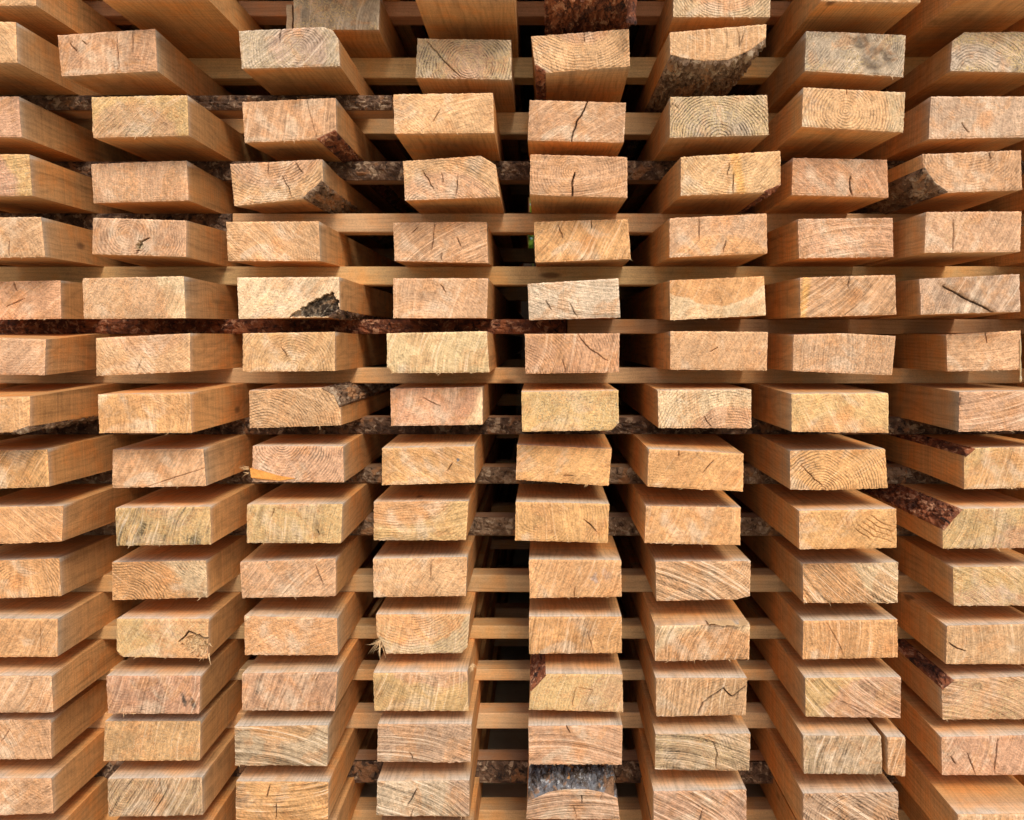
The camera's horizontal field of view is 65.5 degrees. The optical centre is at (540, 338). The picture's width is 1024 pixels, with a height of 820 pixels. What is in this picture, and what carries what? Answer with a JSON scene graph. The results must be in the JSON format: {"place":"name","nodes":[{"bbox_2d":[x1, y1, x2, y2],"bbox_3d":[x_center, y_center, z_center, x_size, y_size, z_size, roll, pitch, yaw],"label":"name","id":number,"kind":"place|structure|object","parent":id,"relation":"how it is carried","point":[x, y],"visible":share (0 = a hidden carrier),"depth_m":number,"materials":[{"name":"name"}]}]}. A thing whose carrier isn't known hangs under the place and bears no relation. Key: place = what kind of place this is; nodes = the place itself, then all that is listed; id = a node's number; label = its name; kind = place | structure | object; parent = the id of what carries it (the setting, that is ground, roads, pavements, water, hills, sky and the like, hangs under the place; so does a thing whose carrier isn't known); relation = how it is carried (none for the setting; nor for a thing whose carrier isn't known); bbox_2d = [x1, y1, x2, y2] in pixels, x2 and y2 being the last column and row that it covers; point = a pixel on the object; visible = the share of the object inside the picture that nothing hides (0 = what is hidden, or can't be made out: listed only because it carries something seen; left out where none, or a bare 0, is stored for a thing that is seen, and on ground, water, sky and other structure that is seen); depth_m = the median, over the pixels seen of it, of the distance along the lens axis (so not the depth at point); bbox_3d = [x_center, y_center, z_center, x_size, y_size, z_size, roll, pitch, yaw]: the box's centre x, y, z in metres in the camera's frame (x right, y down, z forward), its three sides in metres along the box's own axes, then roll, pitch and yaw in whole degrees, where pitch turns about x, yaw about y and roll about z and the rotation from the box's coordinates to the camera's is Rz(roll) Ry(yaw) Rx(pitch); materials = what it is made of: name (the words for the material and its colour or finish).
{"place":"outdoors","nodes":[
{"label":"outdoors","id":0,"kind":"place"},
{"bbox_2d":[381,494,516,819],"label":"timber board","id":1,"kind":"object","parent":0,"point":[477,794],"visible":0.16,"depth_m":1.16,"materials":[{"name":"brown wood"}]},
{"bbox_2d":[376,484,516,817],"bbox_3d":[-0.150,0.584,2.105,0.122,0.053,2.204,0,0,0],"label":"timber board","id":2,"kind":"object","parent":1,"relation":"on","point":[406,788],"visible":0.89,"depth_m":1.01,"materials":[{"name":"beige wood"}]},
{"bbox_2d":[377,484,514,762],"bbox_3d":[-0.148,0.512,2.104,0.123,0.049,2.201,0,0,0],"label":"timber board","id":3,"kind":"object","parent":2,"relation":"on","point":[428,736],"visible":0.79,"depth_m":1.00,"materials":[{"name":"beige wood"}]},
{"bbox_2d":[373,443,517,710],"bbox_3d":[-0.146,0.440,2.103,0.132,0.063,2.205,0,0,0],"label":"timber board","id":4,"kind":"object","parent":3,"relation":"on","point":[427,682],"visible":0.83,"depth_m":1.01,"materials":[{"name":"beige wood"}]},
{"bbox_2d":[367,438,514,656],"bbox_3d":[-0.157,0.385,2.116,0.134,0.061,2.211,0,0,0],"label":"timber board","id":5,"kind":"object","parent":4,"relation":"on","point":[424,624],"visible":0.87,"depth_m":1.02,"materials":[{"name":"beige wood"}]},
{"bbox_2d":[373,408,516,596],"bbox_3d":[-0.154,0.307,2.122,0.122,0.052,2.201,0,0,0],"label":"timber board","id":6,"kind":"object","parent":5,"relation":"on","point":[413,568],"visible":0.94,"depth_m":1.02,"materials":[{"name":"beige wood"}]},
{"bbox_2d":[374,390,518,540],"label":"timber board","id":7,"kind":"object","parent":6,"relation":"on","point":[433,511],"visible":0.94,"depth_m":1.01,"materials":[{"name":"beige wood"}]},
{"bbox_2d":[382,383,518,484],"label":"timber board","id":8,"kind":"object","parent":7,"relation":"on","point":[407,459],"visible":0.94,"depth_m":1.00,"materials":[{"name":"beige wood"}]},
{"bbox_2d":[390,354,520,425],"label":"timber board","id":9,"kind":"object","parent":8,"relation":"on","point":[420,404],"visible":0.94,"depth_m":1.02,"materials":[{"name":"beige wood"}]},
{"bbox_2d":[387,331,523,374],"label":"timber board","id":10,"kind":"object","parent":9,"relation":"on","point":[455,352],"visible":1,"depth_m":0.99,"materials":[{"name":"brown wood"}]},
{"bbox_2d":[393,278,523,318],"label":"timber board","id":11,"kind":"object","parent":10,"relation":"on","point":[449,298],"visible":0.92,"depth_m":1.00,"materials":[{"name":"brown wood"}]},
{"bbox_2d":[393,222,520,312],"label":"timber board","id":12,"kind":"object","parent":11,"relation":"on","point":[445,244],"visible":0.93,"depth_m":1.03,"materials":[{"name":"brown wood"}]},
{"bbox_2d":[403,156,519,266],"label":"timber board","id":13,"kind":"object","parent":12,"relation":"on","point":[465,185],"visible":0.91,"depth_m":1.00,"materials":[{"name":"brown wood"}]},
{"bbox_2d":[393,93,523,266],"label":"timber board","id":14,"kind":"object","parent":13,"relation":"on","point":[436,126],"visible":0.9,"depth_m":0.98,"materials":[{"name":"brown wood"}]},
{"bbox_2d":[360,549,765,796],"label":"ground","id":15,"kind":"structure","parent":0,"point":[511,691],"depth_m":1.41,"materials":[{"name":"black"}]},
{"bbox_2d":[117,776,238,819],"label":"timber board","id":16,"kind":"object","parent":15,"relation":"on","point":[222,806],"visible":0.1,"depth_m":1.07,"materials":[{"name":"brown wood"}]},
{"bbox_2d":[108,728,237,816],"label":"timber board","id":17,"kind":"object","parent":16,"relation":"on","point":[162,788],"visible":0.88,"depth_m":1.01,"materials":[{"name":"brown wood"}]},
{"bbox_2d":[104,655,257,760],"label":"timber board","id":18,"kind":"object","parent":17,"relation":"on","point":[155,737],"visible":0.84,"depth_m":1.01,"materials":[{"name":"brown wood"}]},
{"bbox_2d":[106,639,251,717],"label":"timber board","id":19,"kind":"object","parent":18,"relation":"on","point":[148,685],"visible":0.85,"depth_m":1.00,"materials":[{"name":"brown wood"}]},
{"bbox_2d":[116,592,264,663],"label":"timber board","id":20,"kind":"object","parent":19,"relation":"on","point":[204,627],"visible":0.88,"depth_m":1.01,"materials":[{"name":"beige wood"}]},
{"bbox_2d":[112,535,261,600],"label":"timber board","id":21,"kind":"object","parent":20,"relation":"on","point":[199,571],"visible":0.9,"depth_m":1.01,"materials":[{"name":"beige wood"}]},
{"bbox_2d":[115,484,281,547],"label":"timber board","id":22,"kind":"object","parent":21,"relation":"on","point":[209,514],"visible":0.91,"depth_m":0.99,"materials":[{"name":"beige wood"}]},
{"bbox_2d":[112,434,280,487],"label":"timber board","id":23,"kind":"object","parent":22,"relation":"on","point":[170,460],"visible":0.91,"depth_m":0.99,"materials":[{"name":"beige wood"}]},
{"bbox_2d":[98,383,278,435],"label":"timber board","id":24,"kind":"object","parent":23,"relation":"on","point":[167,408],"visible":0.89,"depth_m":0.95,"materials":[{"name":"beige wood"}]},
{"bbox_2d":[322,728,377,819],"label":"timber board","id":25,"kind":"object","parent":15,"relation":"on","point":[346,802],"visible":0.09,"depth_m":1.12,"materials":[{"name":"brown wood"}]},
{"bbox_2d":[236,680,373,819],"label":"timber board","id":26,"kind":"object","parent":25,"relation":"on","point":[282,792],"visible":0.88,"depth_m":1.00,"materials":[{"name":"brown wood"}]},
{"bbox_2d":[234,639,384,766],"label":"timber board","id":27,"kind":"object","parent":26,"relation":"on","point":[289,737],"visible":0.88,"depth_m":1.00,"materials":[{"name":"brown wood"}]},
{"bbox_2d":[242,597,385,710],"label":"timber board","id":28,"kind":"object","parent":27,"relation":"on","point":[298,682],"visible":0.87,"depth_m":1.01,"materials":[{"name":"beige wood"}]},
{"bbox_2d":[244,540,386,655],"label":"timber board","id":29,"kind":"object","parent":28,"relation":"on","point":[315,625],"visible":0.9,"depth_m":1.01,"materials":[{"name":"beige wood"}]},
{"bbox_2d":[240,510,380,598],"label":"timber board","id":30,"kind":"object","parent":29,"relation":"on","point":[294,569],"visible":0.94,"depth_m":1.02,"materials":[{"name":"beige wood"}]},
{"bbox_2d":[247,455,390,543],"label":"timber board","id":31,"kind":"object","parent":30,"relation":"on","point":[316,513],"visible":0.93,"depth_m":1.00,"materials":[{"name":"beige wood"}]},
{"bbox_2d":[238,406,398,482],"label":"timber board","id":32,"kind":"object","parent":31,"relation":"on","point":[335,458],"visible":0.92,"depth_m":1.01,"materials":[{"name":"brown wood"}]},
{"bbox_2d":[249,382,403,427],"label":"timber board","id":33,"kind":"object","parent":32,"relation":"on","point":[298,404],"visible":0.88,"depth_m":1.01,"materials":[{"name":"brown wood"}]},
{"bbox_2d":[243,332,386,372],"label":"timber board","id":34,"kind":"object","parent":33,"relation":"on","point":[310,351],"visible":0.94,"depth_m":1.00,"materials":[{"name":"brown wood"}]},
{"bbox_2d":[237,277,400,319],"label":"timber board","id":35,"kind":"object","parent":34,"relation":"on","point":[315,298],"visible":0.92,"depth_m":0.99,"materials":[{"name":"brown wood"}]},
{"bbox_2d":[226,221,403,266],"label":"timber board","id":36,"kind":"object","parent":35,"relation":"on","point":[290,244],"visible":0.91,"depth_m":1.03,"materials":[{"name":"brown wood"}]},
{"bbox_2d":[230,159,406,266],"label":"timber board","id":37,"kind":"object","parent":36,"relation":"on","point":[319,186],"visible":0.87,"depth_m":1.03,"materials":[{"name":"beige wood"}]},
{"bbox_2d":[242,98,418,212],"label":"timber board","id":38,"kind":"object","parent":37,"relation":"on","point":[326,129],"visible":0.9,"depth_m":1.02,"materials":[{"name":"brown wood"}]},
{"bbox_2d":[239,27,412,160],"bbox_3d":[-0.311,-0.358,2.080,0.128,0.053,2.204,0,0,0],"label":"timber board","id":39,"kind":"object","parent":38,"relation":"on","point":[308,61],"visible":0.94,"depth_m":0.98,"materials":[{"name":"brown wood"}]},
{"bbox_2d":[623,696,651,819],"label":"timber board","id":40,"kind":"object","parent":15,"relation":"on","point":[643,803],"visible":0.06,"depth_m":1.14,"materials":[{"name":"brown wood"}]},
{"bbox_2d":[617,648,746,819],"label":"timber board","id":41,"kind":"object","parent":40,"relation":"on","point":[674,794],"visible":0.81,"depth_m":0.99,"materials":[{"name":"brown wood"}]},
{"bbox_2d":[616,597,750,770],"bbox_3d":[0.202,0.512,2.082,0.120,0.049,2.201,0,0,0],"label":"timber board","id":42,"kind":"object","parent":41,"relation":"on","point":[716,742],"visible":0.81,"depth_m":0.98,"materials":[{"name":"brown wood"}]},
{"bbox_2d":[621,592,746,716],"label":"timber board","id":43,"kind":"object","parent":42,"relation":"on","point":[697,688],"visible":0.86,"depth_m":0.99,"materials":[{"name":"beige wood"}]},
{"bbox_2d":[602,485,749,662],"bbox_3d":[0.201,0.381,2.090,0.123,0.053,2.206,0,0,0],"label":"timber board","id":44,"kind":"object","parent":43,"relation":"on","point":[692,630],"visible":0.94,"depth_m":1.00,"materials":[{"name":"beige wood"}]},
{"bbox_2d":[748,729,796,819],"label":"timber board","id":45,"kind":"object","parent":15,"relation":"on","point":[778,802],"visible":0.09,"depth_m":1.12,"materials":[{"name":"brown wood"}]},
{"bbox_2d":[746,680,898,819],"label":"timber board","id":46,"kind":"object","parent":45,"relation":"on","point":[833,796],"visible":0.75,"depth_m":0.99,"materials":[{"name":"brown wood"}]},
{"bbox_2d":[736,639,881,774],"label":"timber board","id":47,"kind":"object","parent":46,"relation":"on","point":[832,745],"visible":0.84,"depth_m":0.99,"materials":[{"name":"brown wood"}]},
{"bbox_2d":[733,595,900,717],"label":"timber board","id":48,"kind":"object","parent":47,"relation":"on","point":[857,687],"visible":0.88,"depth_m":0.99,"materials":[{"name":"beige wood"}]},
{"bbox_2d":[735,539,897,660],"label":"timber board","id":49,"kind":"object","parent":48,"relation":"on","point":[843,630],"visible":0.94,"depth_m":1.00,"materials":[{"name":"beige wood"}]},
{"bbox_2d":[722,490,897,603],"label":"timber board","id":50,"kind":"object","parent":49,"relation":"on","point":[851,575],"visible":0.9,"depth_m":1.00,"materials":[{"name":"beige wood"}]},
{"bbox_2d":[729,460,896,548],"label":"timber board","id":51,"kind":"object","parent":50,"relation":"on","point":[827,519],"visible":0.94,"depth_m":0.97,"materials":[{"name":"beige wood"}]},
{"bbox_2d":[715,434,887,489],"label":"timber board","id":52,"kind":"object","parent":51,"relation":"on","point":[815,461],"visible":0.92,"depth_m":0.98,"materials":[{"name":"beige wood"}]},
{"bbox_2d":[727,383,888,432],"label":"timber board","id":53,"kind":"object","parent":52,"relation":"on","point":[816,407],"visible":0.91,"depth_m":0.96,"materials":[{"name":"beige wood"}]},
{"bbox_2d":[767,333,895,374],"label":"timber board","id":54,"kind":"object","parent":53,"relation":"on","point":[849,353],"visible":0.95,"depth_m":0.99,"materials":[{"name":"brown wood"}]},
{"bbox_2d":[747,275,895,318],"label":"timber board","id":55,"kind":"object","parent":54,"relation":"on","point":[849,297],"visible":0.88,"depth_m":0.98,"materials":[{"name":"brown wood"}]},
{"bbox_2d":[740,218,892,265],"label":"timber board","id":56,"kind":"object","parent":55,"relation":"on","point":[832,242],"visible":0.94,"depth_m":1.00,"materials":[{"name":"brown wood"}]},
{"bbox_2d":[742,158,887,213],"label":"timber board","id":57,"kind":"object","parent":56,"relation":"on","point":[823,186],"visible":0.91,"depth_m":1.00,"materials":[{"name":"brown wood"}]},
{"bbox_2d":[750,87,904,160],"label":"timber board","id":58,"kind":"object","parent":57,"relation":"on","point":[818,123],"visible":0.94,"depth_m":0.97,"materials":[{"name":"brown wood"}]},
{"bbox_2d":[752,31,905,112],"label":"timber board","id":59,"kind":"object","parent":58,"relation":"on","point":[846,61],"visible":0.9,"depth_m":1.00,"materials":[{"name":"brown wood"}]},
{"bbox_2d":[892,784,929,819],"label":"timber board","id":60,"kind":"object","parent":15,"relation":"on","point":[910,807],"visible":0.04,"depth_m":1.12,"materials":[{"name":"brown wood"}]},
{"bbox_2d":[895,728,1023,819],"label":"timber board","id":61,"kind":"object","parent":60,"relation":"on","point":[933,791],"visible":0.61,"depth_m":0.99,"materials":[{"name":"brown wood"}]},
{"bbox_2d":[890,681,1023,774],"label":"timber board","id":62,"kind":"object","parent":61,"relation":"on","point":[972,747],"visible":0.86,"depth_m":0.98,"materials":[{"name":"brown wood"}]},
{"bbox_2d":[881,639,1023,720],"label":"timber board","id":63,"kind":"object","parent":62,"relation":"on","point":[940,688],"visible":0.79,"depth_m":0.99,"materials":[{"name":"brown wood"}]},
{"bbox_2d":[877,592,1023,664],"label":"timber board","id":64,"kind":"object","parent":63,"relation":"on","point":[944,631],"visible":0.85,"depth_m":1.00,"materials":[{"name":"beige wood"}]},
{"bbox_2d":[875,536,1023,606],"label":"timber board","id":65,"kind":"object","parent":64,"relation":"on","point":[973,576],"visible":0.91,"depth_m":1.01,"materials":[{"name":"beige wood"}]},
{"bbox_2d":[856,460,1023,550],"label":"timber board","id":66,"kind":"object","parent":65,"relation":"on","point":[948,516],"visible":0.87,"depth_m":1.00,"materials":[{"name":"brown wood"}]},
{"bbox_2d":[840,434,1023,488],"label":"timber board","id":67,"kind":"object","parent":66,"relation":"on","point":[978,461],"visible":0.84,"depth_m":1.03,"materials":[{"name":"brown wood"}]},
{"bbox_2d":[1010,605,1023,612],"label":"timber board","id":68,"kind":"object","parent":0,"point":[1020,608],"visible":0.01,"depth_m":1.14,"materials":[{"name":"brown wood"}]},
{"bbox_2d":[1011,548,1023,554],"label":"timber board","id":69,"kind":"object","parent":68,"relation":"on","point":[1020,550],"depth_m":1.12,"materials":[{"name":"brown wood"}]},
{"bbox_2d":[986,487,1023,499],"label":"timber board","id":70,"kind":"object","parent":69,"relation":"on","point":[1017,493],"visible":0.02,"depth_m":1.12,"materials":[{"name":"brown wood"}]},
{"bbox_2d":[996,434,1023,439],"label":"timber board","id":71,"kind":"object","parent":70,"relation":"on","point":[1019,436],"depth_m":1.16,"materials":[{"name":"brown wood"}]},
{"bbox_2d":[0,415,1023,433],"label":"spacer stick","id":72,"kind":"object","parent":71,"relation":"on","point":[505,424],"visible":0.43,"depth_m":1.13,"materials":[{"name":"brown wood"}]},
{"bbox_2d":[986,383,1023,386],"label":"timber board","id":73,"kind":"object","parent":71,"relation":"on","point":[1015,384],"depth_m":1.15,"materials":[{"name":"brown wood"}]},
{"bbox_2d":[1021,334,1023,367],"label":"timber board","id":74,"kind":"object","parent":73,"relation":"on","point":[1022,350],"depth_m":1.14,"materials":[{"name":"brown wood"}]},
{"bbox_2d":[965,282,1023,318],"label":"timber board","id":75,"kind":"object","parent":74,"relation":"on","point":[1017,315],"visible":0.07,"depth_m":1.09,"materials":[{"name":"brown wood"}]},
{"bbox_2d":[0,266,1023,286],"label":"spacer stick","id":76,"kind":"object","parent":75,"relation":"on","point":[525,276],"visible":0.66,"depth_m":1.13,"materials":[{"name":"brown wood"}]},
{"bbox_2d":[619,214,766,301],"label":"timber board","id":77,"kind":"object","parent":76,"relation":"on","point":[735,240],"visible":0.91,"depth_m":0.98,"materials":[{"name":"brown wood"}]},
{"bbox_2d":[629,151,780,247],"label":"timber board","id":78,"kind":"object","parent":77,"relation":"on","point":[739,183],"visible":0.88,"depth_m":0.97,"materials":[{"name":"brown wood"}]},
{"bbox_2d":[618,94,769,211],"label":"timber board","id":79,"kind":"object","parent":78,"relation":"on","point":[701,126],"visible":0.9,"depth_m":0.99,"materials":[{"name":"brown wood"}]},
{"bbox_2d":[617,24,765,160],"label":"timber board","id":80,"kind":"object","parent":79,"relation":"on","point":[716,62],"visible":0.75,"depth_m":1.00,"materials":[{"name":"brown wood"}]},
{"bbox_2d":[857,210,1021,265],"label":"timber board","id":81,"kind":"object","parent":76,"relation":"on","point":[938,238],"visible":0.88,"depth_m":0.95,"materials":[{"name":"brown wood"}]},
{"bbox_2d":[847,150,1021,214],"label":"timber board","id":82,"kind":"object","parent":81,"relation":"on","point":[945,182],"visible":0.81,"depth_m":0.97,"materials":[{"name":"brown wood"}]},
{"bbox_2d":[853,96,1023,160],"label":"timber board","id":83,"kind":"object","parent":82,"relation":"on","point":[944,124],"visible":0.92,"depth_m":1.00,"materials":[{"name":"brown wood"}]},
{"bbox_2d":[883,32,1023,112],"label":"timber board","id":84,"kind":"object","parent":83,"relation":"on","point":[974,64],"visible":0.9,"depth_m":1.01,"materials":[{"name":"brown wood"}]},
{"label":"timber board","id":85,"kind":"object","parent":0,"visible":0},
{"bbox_2d":[0,319,565,333],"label":"spacer stick","id":86,"kind":"object","parent":85,"relation":"on","point":[212,326],"visible":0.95,"depth_m":1.13,"materials":[{"name":"brown wood"}]},
{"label":"timber board","id":87,"kind":"object","parent":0,"visible":0},
{"bbox_2d":[70,568,931,591],"bbox_3d":[-0.066,0.344,1.131,1.796,0.024,0.036,0,0,0],"label":"spacer stick","id":88,"kind":"object","parent":87,"relation":"on","point":[517,580],"visible":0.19,"depth_m":1.11,"materials":[{"name":"brown wood"}]},
{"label":"timber board","id":89,"kind":"object","parent":88,"relation":"on","visible":0},
{"bbox_2d":[0,488,25,496],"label":"timber board","id":90,"kind":"object","parent":89,"relation":"on","point":[4,491],"visible":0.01,"depth_m":1.22,"materials":[{"name":"brown wood"}]},
{"bbox_2d":[0,434,28,440],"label":"timber board","id":91,"kind":"object","parent":90,"relation":"on","point":[5,436],"depth_m":1.18,"materials":[{"name":"brown wood"}]},
{"bbox_2d":[0,383,36,388],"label":"timber board","id":92,"kind":"object","parent":91,"relation":"on","point":[4,385],"visible":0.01,"depth_m":1.14,"materials":[{"name":"brown wood"}]},
{"bbox_2d":[0,367,1023,382],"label":"spacer stick","id":93,"kind":"object","parent":92,"relation":"on","point":[520,375],"visible":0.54,"depth_m":1.13,"materials":[{"name":"brown wood"}]},
{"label":"timber board","id":94,"kind":"object","parent":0,"visible":0},
{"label":"timber board","id":95,"kind":"object","parent":94,"relation":"on","visible":0},
{"bbox_2d":[0,213,232,231],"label":"spacer stick","id":96,"kind":"object","parent":95,"relation":"on","point":[85,220],"visible":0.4,"depth_m":1.13,"materials":[{"name":"brown wood"}]},
{"bbox_2d":[91,161,262,213],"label":"timber board","id":97,"kind":"object","parent":96,"relation":"on","point":[174,187],"visible":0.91,"depth_m":1.02,"materials":[{"name":"brown wood"}]},
{"bbox_2d":[92,93,276,160],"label":"timber board","id":98,"kind":"object","parent":97,"relation":"on","point":[169,128],"visible":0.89,"depth_m":1.00,"materials":[{"name":"brown wood"}]},
{"bbox_2d":[58,29,231,94],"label":"timber board","id":99,"kind":"object","parent":98,"relation":"on","point":[146,62],"visible":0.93,"depth_m":1.00,"materials":[{"name":"brown wood"}]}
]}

